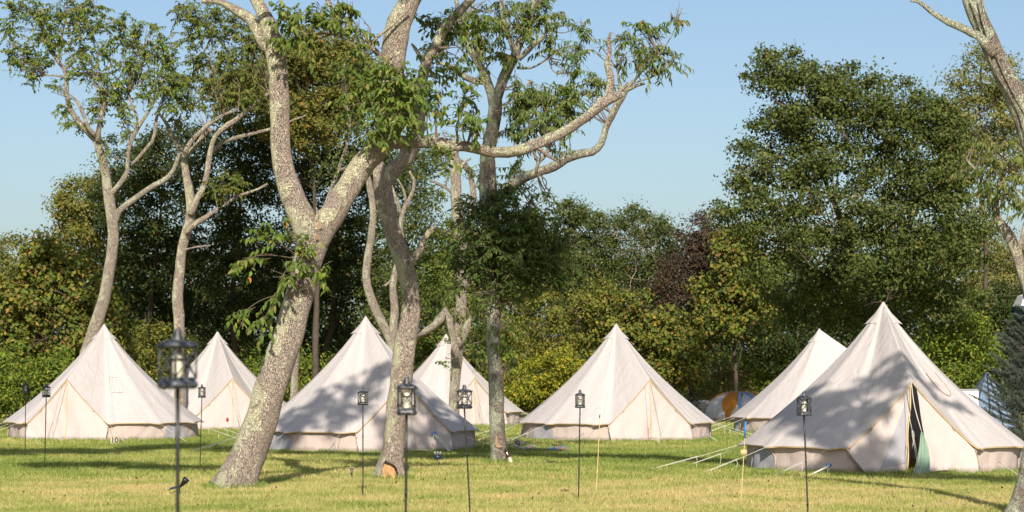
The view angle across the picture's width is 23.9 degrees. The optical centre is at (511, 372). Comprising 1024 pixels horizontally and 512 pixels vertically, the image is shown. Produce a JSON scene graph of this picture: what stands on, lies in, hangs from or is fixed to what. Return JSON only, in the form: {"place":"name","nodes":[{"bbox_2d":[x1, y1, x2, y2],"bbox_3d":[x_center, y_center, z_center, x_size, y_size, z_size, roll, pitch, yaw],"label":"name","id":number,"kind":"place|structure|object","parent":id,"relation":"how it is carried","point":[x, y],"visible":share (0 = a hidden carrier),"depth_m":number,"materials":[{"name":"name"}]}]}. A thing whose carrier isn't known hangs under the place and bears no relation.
{"place":"outdoors","nodes":[
{"label":"outdoors","id":0,"kind":"place"},
{"bbox_2d":[0,0,1023,372],"label":"sky","id":1,"kind":"structure","parent":0,"point":[666,146],"materials":[{"name":"blue"}]},
{"bbox_2d":[0,378,1023,511],"bbox_3d":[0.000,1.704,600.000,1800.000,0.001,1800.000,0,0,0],"label":"lawn","id":2,"kind":"structure","parent":0,"point":[523,414],"depth_m":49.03,"materials":[{"name":"plant"}]},
{"bbox_2d":[0,228,27,389],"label":"willowy bush","id":3,"kind":"object","parent":2,"relation":"on","point":[3,240],"visible":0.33,"depth_m":85.58,"materials":[{"name":"green plant"}]},
{"bbox_2d":[22,382,28,450],"bbox_3d":[-9.905,1.003,49.237,0.132,1.635,0.132,0,0,-20],"label":"pole lantern","id":4,"kind":"object","parent":2,"relation":"on","point":[25,387],"visible":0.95,"depth_m":49.23,"materials":[{"name":"black metal"}]},
{"bbox_2d":[0,333,75,422],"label":"hedge bush","id":5,"kind":"object","parent":2,"relation":"on","point":[52,368],"visible":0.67,"depth_m":73.33,"materials":[{"name":"green plant"}]},
{"bbox_2d":[42,384,50,465],"bbox_3d":[-8.163,1.007,42.376,0.132,1.626,0.132,0,0,-33],"label":"pole lantern","id":6,"kind":"object","parent":2,"relation":"on","point":[45,391],"visible":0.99,"depth_m":42.37,"materials":[{"name":"black metal"}]},
{"bbox_2d":[0,228,140,398],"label":"vine mound","id":7,"kind":"object","parent":2,"relation":"on","point":[46,270],"visible":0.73,"depth_m":76.95,"materials":[{"name":"green plant"}]},
{"bbox_2d":[0,0,191,353],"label":"pale tree","id":8,"kind":"object","parent":2,"relation":"on","point":[129,68],"visible":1,"depth_m":68.38,"materials":[{"name":"green plant"}]},
{"bbox_2d":[38,163,153,287],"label":"leafy tree","id":9,"kind":"object","parent":2,"relation":"on","point":[77,228],"visible":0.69,"depth_m":82.02,"materials":[{"name":"green plant"}]},
{"bbox_2d":[110,436,119,443],"bbox_3d":[-9.435,1.615,57.439,0.223,0.210,0.079,0,0,0],"label":"number stone","id":10,"kind":"object","parent":2,"relation":"on","point":[114,439],"visible":0.94,"depth_m":57.41,"materials":[{"name":"beige stone"}]},
{"bbox_2d":[0,324,237,440],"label":"bell tent","id":11,"kind":"object","parent":2,"relation":"on","point":[103,385],"visible":0.94,"depth_m":60.44,"materials":[{"name":"fabric"}]},
{"bbox_2d":[83,120,219,370],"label":"dark tree","id":12,"kind":"object","parent":2,"relation":"on","point":[146,169],"visible":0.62,"depth_m":81.48,"materials":[{"name":"green plant"}]},
{"bbox_2d":[117,313,204,382],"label":"hedge bush","id":13,"kind":"object","parent":2,"relation":"on","point":[150,338],"visible":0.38,"depth_m":76.40,"materials":[{"name":"green plant"}]},
{"bbox_2d":[157,329,198,511],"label":"pole lantern","id":14,"kind":"object","parent":2,"relation":"on","point":[177,381],"visible":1,"depth_m":9.69,"materials":[{"name":"black metal"}]},
{"bbox_2d":[169,477,188,489],"bbox_3d":[-4.616,1.623,33.560,0.276,0.354,0.141,0,0,0],"label":"solar spotlight","id":15,"kind":"object","parent":2,"relation":"on","point":[185,480],"visible":0.6,"depth_m":33.52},
{"bbox_2d":[198,384,205,465],"bbox_3d":[-5.572,1.017,43.444,0.132,1.607,0.132,0,0,-20],"label":"pole lantern","id":16,"kind":"object","parent":2,"relation":"on","point":[202,394],"visible":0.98,"depth_m":43.44,"materials":[{"name":"black metal"}]},
{"bbox_2d":[164,332,285,429],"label":"bell tent","id":17,"kind":"object","parent":2,"relation":"on","point":[226,377],"visible":0.5,"depth_m":71.45,"materials":[{"name":"fabric"}]},
{"bbox_2d":[157,0,305,407],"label":"brown tree","id":18,"kind":"object","parent":2,"relation":"on","point":[223,100],"visible":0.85,"depth_m":70.34,"materials":[{"name":"green plant"}]},
{"bbox_2d":[154,110,325,361],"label":"dark tree","id":19,"kind":"object","parent":2,"relation":"on","point":[224,235],"visible":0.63,"depth_m":81.29,"materials":[{"name":"green plant"}]},
{"bbox_2d":[236,342,334,402],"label":"hedge bush","id":20,"kind":"object","parent":2,"relation":"on","point":[255,370],"visible":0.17,"depth_m":77.65,"materials":[{"name":"green plant"}]},
{"bbox_2d":[193,22,381,378],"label":"tall oak","id":21,"kind":"object","parent":2,"relation":"on","point":[307,102],"visible":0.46,"depth_m":73.68,"materials":[{"name":"green plant"}]},
{"bbox_2d":[254,133,403,381],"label":"dark tree","id":22,"kind":"object","parent":2,"relation":"on","point":[335,281],"visible":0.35,"depth_m":84.20,"materials":[{"name":"green plant"}]},
{"bbox_2d":[290,56,372,398],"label":"slim tree","id":23,"kind":"object","parent":2,"relation":"on","point":[339,167],"visible":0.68,"depth_m":66.38,"materials":[{"name":"green plant"}]},
{"bbox_2d":[348,467,354,477],"bbox_3d":[-2.528,1.643,38.154,0.124,0.313,0.122,0,0,0],"label":"path light","id":24,"kind":"object","parent":2,"relation":"on","point":[351,469],"visible":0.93,"depth_m":38.14,"materials":[{"name":"grey plastic"}]},
{"bbox_2d":[357,388,368,494],"bbox_3d":[-2.037,1.013,33.034,0.132,1.615,0.132,0,0,-24],"label":"pole lantern","id":25,"kind":"object","parent":2,"relation":"on","point":[361,398],"visible":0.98,"depth_m":33.03,"materials":[{"name":"black metal"}]},
{"bbox_2d":[301,345,426,385],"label":"hedge bush","id":26,"kind":"object","parent":2,"relation":"on","point":[417,364],"visible":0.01,"depth_m":81.59,"materials":[{"name":"green plant"}]},
{"bbox_2d":[195,316,534,451],"bbox_3d":[-3.259,0.270,53.440,8.290,3.020,7.572,0,0,-25],"label":"bell tent","id":27,"kind":"object","parent":2,"relation":"on","point":[321,409],"visible":0.76,"depth_m":51.74,"materials":[{"name":"fabric"}]},
{"bbox_2d":[362,171,415,350],"bbox_3d":[-2.945,-1.797,57.802,1.283,7.004,0.444,0,0,0],"label":"pale stem tree","id":28,"kind":"object","parent":2,"relation":"on","point":[389,332],"visible":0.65,"depth_m":57.73,"materials":[{"name":"brown plant"}]},
{"bbox_2d":[342,130,469,342],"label":"oak tree","id":29,"kind":"object","parent":2,"relation":"on","point":[421,165],"visible":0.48,"depth_m":79.17,"materials":[{"name":"green plant"}]},
{"bbox_2d":[396,377,416,511],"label":"pole lantern","id":30,"kind":"object","parent":2,"relation":"on","point":[406,410],"visible":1,"depth_m":15.18,"materials":[{"name":"black metal"}]},
{"bbox_2d":[201,0,629,489],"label":"leaning tree","id":31,"kind":"object","parent":2,"relation":"on","point":[392,92],"visible":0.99,"depth_m":35.08,"materials":[{"name":"green plant"}]},
{"bbox_2d":[371,0,495,477],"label":"hollow tree","id":32,"kind":"object","parent":2,"relation":"on","point":[391,460],"visible":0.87,"depth_m":38.33,"materials":[{"name":"green plant"}]},
{"bbox_2d":[434,451,440,460],"bbox_3d":[-1.394,1.639,45.331,0.147,0.323,0.077,0,0,0],"label":"solar spotlight","id":33,"kind":"object","parent":2,"relation":"on","point":[437,456],"visible":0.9,"depth_m":45.34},
{"bbox_2d":[417,128,484,414],"bbox_3d":[-1.527,-2.211,60.951,1.714,7.932,1.775,0,0,0],"label":"spotted tree","id":34,"kind":"object","parent":2,"relation":"on","point":[458,329],"visible":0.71,"depth_m":60.87,"materials":[{"name":"green plant"}]},
{"bbox_2d":[456,385,472,511],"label":"pole lantern","id":35,"kind":"object","parent":2,"relation":"on","point":[464,391],"visible":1,"depth_m":24.19,"materials":[{"name":"black metal"}]},
{"bbox_2d":[414,334,527,425],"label":"bell tent","id":36,"kind":"object","parent":2,"relation":"on","point":[430,374],"visible":0.45,"depth_m":76.66,"materials":[{"name":"fabric"}]},
{"bbox_2d":[398,202,544,381],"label":"broadleaf tree","id":37,"kind":"object","parent":2,"relation":"on","point":[432,338],"visible":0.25,"depth_m":81.13,"materials":[{"name":"green plant"}]},
{"bbox_2d":[413,319,533,386],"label":"hedge bush","id":38,"kind":"object","parent":2,"relation":"on","point":[522,341],"visible":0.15,"depth_m":83.35,"materials":[{"name":"green plant"}]},
{"bbox_2d":[505,448,511,461],"bbox_3d":[-0.061,1.554,44.956,0.169,0.298,0.072,0,0,0],"label":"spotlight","id":39,"kind":"object","parent":2,"relation":"on","point":[508,456],"visible":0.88,"depth_m":44.93,"materials":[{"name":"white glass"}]},
{"bbox_2d":[0,189,1023,410],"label":"wood","id":40,"kind":"object","parent":2,"relation":"on","point":[796,276],"visible":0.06,"depth_m":106.51,"materials":[{"name":"green plant"}]},
{"bbox_2d":[514,439,521,448],"bbox_3d":[0.131,1.590,53.293,0.193,0.260,0.079,0,0,0],"label":"number stone","id":41,"kind":"object","parent":2,"relation":"on","point":[517,442],"visible":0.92,"depth_m":53.26,"materials":[{"name":"grey stone"}]},
{"bbox_2d":[477,341,586,417],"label":"bush","id":42,"kind":"object","parent":2,"relation":"on","point":[528,388],"visible":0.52,"depth_m":79.41,"materials":[{"name":"green plant"}]},
{"bbox_2d":[544,445,567,450],"bbox_3d":[1.010,1.665,53.059,0.673,0.054,2.911,0,0,0],"label":"beach towel","id":43,"kind":"object","parent":2,"relation":"on","point":[556,447],"visible":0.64,"depth_m":53.09,"materials":[{"name":"blue fabric"}]},
{"bbox_2d":[432,0,693,461],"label":"drooping leaf tree","id":44,"kind":"object","parent":2,"relation":"on","point":[495,264],"visible":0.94,"depth_m":45.01,"materials":[{"name":"green plant"}]},
{"bbox_2d":[502,271,631,384],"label":"vine bush","id":45,"kind":"object","parent":2,"relation":"on","point":[557,319],"visible":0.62,"depth_m":89.29,"materials":[{"name":"green plant"}]},
{"bbox_2d":[518,192,626,361],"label":"round top tree","id":46,"kind":"object","parent":2,"relation":"on","point":[577,217],"visible":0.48,"depth_m":94.00,"materials":[{"name":"green plant"}]},
{"bbox_2d":[575,390,584,496],"bbox_3d":[0.906,1.026,32.211,0.132,1.588,0.132,0,0,-8],"label":"pole lantern","id":47,"kind":"object","parent":2,"relation":"on","point":[580,403],"visible":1,"depth_m":32.20,"materials":[{"name":"black metal"}]},
{"bbox_2d":[596,415,599,489],"bbox_3d":[1.212,1.197,34.125,0.070,1.206,0.015,0,0,0],"label":"cane","id":48,"kind":"object","parent":2,"relation":"on","point":[598,453],"visible":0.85,"depth_m":34.12,"materials":[{"name":"brown wood"}]},
{"bbox_2d":[475,324,750,442],"bbox_3d":[2.556,0.270,61.595,7.692,3.020,7.860,0,0,-20],"label":"bell tent","id":49,"kind":"object","parent":2,"relation":"on","point":[622,385],"visible":0.92,"depth_m":59.77,"materials":[{"name":"fabric"}]},
{"bbox_2d":[575,195,690,344],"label":"bare twig tree","id":50,"kind":"object","parent":2,"relation":"on","point":[653,234],"visible":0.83,"depth_m":94.08,"materials":[{"name":"green plant"}]},
{"bbox_2d":[582,283,725,398],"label":"vine bush","id":51,"kind":"object","parent":2,"relation":"on","point":[646,331],"visible":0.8,"depth_m":89.12,"materials":[{"name":"green plant"}]},
{"bbox_2d":[633,205,735,401],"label":"purple tree","id":52,"kind":"object","parent":2,"relation":"on","point":[694,261],"visible":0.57,"depth_m":92.23,"materials":[{"name":"purple plant"}]},
{"bbox_2d":[690,400,708,413],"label":"stone wall","id":53,"kind":"structure","parent":2,"relation":"on","point":[700,405],"depth_m":91.76,"materials":[{"name":"grey stone"}]},
{"bbox_2d":[669,335,759,401],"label":"hedge bush","id":54,"kind":"object","parent":2,"relation":"on","point":[723,377],"visible":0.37,"depth_m":95.59,"materials":[{"name":"green plant"}]},
{"bbox_2d":[705,391,758,420],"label":"dome tent","id":55,"kind":"object","parent":2,"relation":"on","point":[721,406],"visible":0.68,"depth_m":84.22,"materials":[{"name":"white fabric"}]},
{"bbox_2d":[738,392,754,408],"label":"garment","id":56,"kind":"object","parent":55,"relation":"on","point":[739,399],"visible":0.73,"depth_m":84.05,"materials":[{"name":"blue fabric"}]},
{"bbox_2d":[677,217,794,390],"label":"tree","id":57,"kind":"object","parent":2,"relation":"on","point":[730,307],"visible":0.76,"depth_m":89.18,"materials":[{"name":"green plant"}]},
{"bbox_2d":[740,417,746,498],"bbox_3d":[3.045,1.195,31.811,0.089,1.211,0.030,0,0,-6],"label":"cane","id":58,"kind":"object","parent":2,"relation":"on","point":[743,452],"visible":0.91,"depth_m":31.81,"materials":[{"name":"brown wood"}]},
{"bbox_2d":[706,340,793,396],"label":"hedge bush","id":59,"kind":"object","parent":2,"relation":"on","point":[766,382],"visible":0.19,"depth_m":97.21,"materials":[{"name":"green plant"}]},
{"bbox_2d":[711,329,846,431],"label":"bell tent","id":60,"kind":"object","parent":2,"relation":"on","point":[815,359],"visible":0.47,"depth_m":67.57,"materials":[{"name":"fabric"}]},
{"bbox_2d":[722,307,868,380],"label":"hedge bush","id":61,"kind":"object","parent":2,"relation":"on","point":[767,350],"visible":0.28,"depth_m":95.30,"materials":[{"name":"green plant"}]},
{"bbox_2d":[796,391,811,511],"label":"pole lantern","id":62,"kind":"object","parent":2,"relation":"on","point":[803,412],"visible":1,"depth_m":23.59,"materials":[{"name":"black metal"}]},
{"bbox_2d":[652,302,1023,475],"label":"bell tent","id":63,"kind":"object","parent":2,"relation":"on","point":[863,416],"visible":0.94,"depth_m":41.00,"materials":[{"name":"fabric"}]},
{"bbox_2d":[911,381,921,432],"bbox_3d":[6.694,0.567,40.020,0.192,0.860,0.014,0,0,0],"label":"cord","id":64,"kind":"object","parent":63,"relation":"hanging from","point":[914,407],"visible":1,"depth_m":40.01,"materials":[{"name":"white fabric"}]},
{"bbox_2d":[907,432,929,474],"bbox_3d":[6.719,1.341,39.963,0.398,0.702,0.190,0,0,0],"label":"towel","id":65,"kind":"object","parent":64,"relation":"hanging from","point":[923,457],"visible":0.95,"depth_m":40.02,"materials":[{"name":"green fabric"}]},
{"bbox_2d":[696,39,1014,343],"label":"dense tree","id":66,"kind":"object","parent":2,"relation":"on","point":[826,92],"visible":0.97,"depth_m":72.96,"materials":[{"name":"green plant"}]},
{"bbox_2d":[905,307,1015,388],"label":"hedge bush","id":67,"kind":"object","parent":2,"relation":"on","point":[962,343],"visible":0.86,"depth_m":75.29,"materials":[{"name":"green plant"}]},
{"bbox_2d":[910,0,1023,511],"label":"edge tree","id":68,"kind":"object","parent":2,"relation":"on","point":[982,32],"visible":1,"depth_m":28.39,"materials":[{"name":"brown plant"}]},
{"bbox_2d":[961,389,978,404],"bbox_3d":[10.833,1.049,58.000,0.660,1.303,0.540,0,0,0],"label":"white table","id":69,"kind":"object","parent":2,"relation":"on","point":[974,392],"visible":0.06,"depth_m":57.75,"materials":[{"name":"plastic"}]},
{"bbox_2d":[926,40,1023,369],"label":"olive tree","id":70,"kind":"object","parent":2,"relation":"on","point":[993,100],"visible":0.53,"depth_m":78.30,"materials":[{"name":"green plant"}]},
{"bbox_2d":[946,224,1023,396],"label":"olive tree","id":71,"kind":"object","parent":2,"relation":"on","point":[1001,255],"visible":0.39,"depth_m":89.03,"materials":[{"name":"green plant"}]},
{"bbox_2d":[950,133,1023,298],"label":"long leaf tree","id":72,"kind":"object","parent":2,"relation":"on","point":[1015,246],"visible":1,"depth_m":46.29,"materials":[{"name":"green plant"}]},
{"bbox_2d":[957,280,1023,414],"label":"hedge bush","id":73,"kind":"object","parent":2,"relation":"on","point":[1003,310],"visible":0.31,"depth_m":78.23,"materials":[{"name":"green plant"}]},
{"bbox_2d":[975,372,1011,427],"bbox_3d":[12.125,0.843,61.991,1.254,1.725,1.576,0,0,-8],"label":"blue tent","id":74,"kind":"object","parent":2,"relation":"on","point":[981,395],"visible":0.22,"depth_m":61.63,"materials":[{"name":"blue fabric"}]},
{"bbox_2d":[968,305,1023,440],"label":"blue spruce","id":75,"kind":"object","parent":2,"relation":"on","point":[1014,400],"visible":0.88,"depth_m":52.77,"materials":[{"name":"green plant"}]},
{"bbox_2d":[1012,294,1023,423],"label":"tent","id":76,"kind":"object","parent":2,"relation":"on","point":[1019,300],"visible":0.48,"depth_m":70.13,"materials":[{"name":"white fabric"}]}
]}

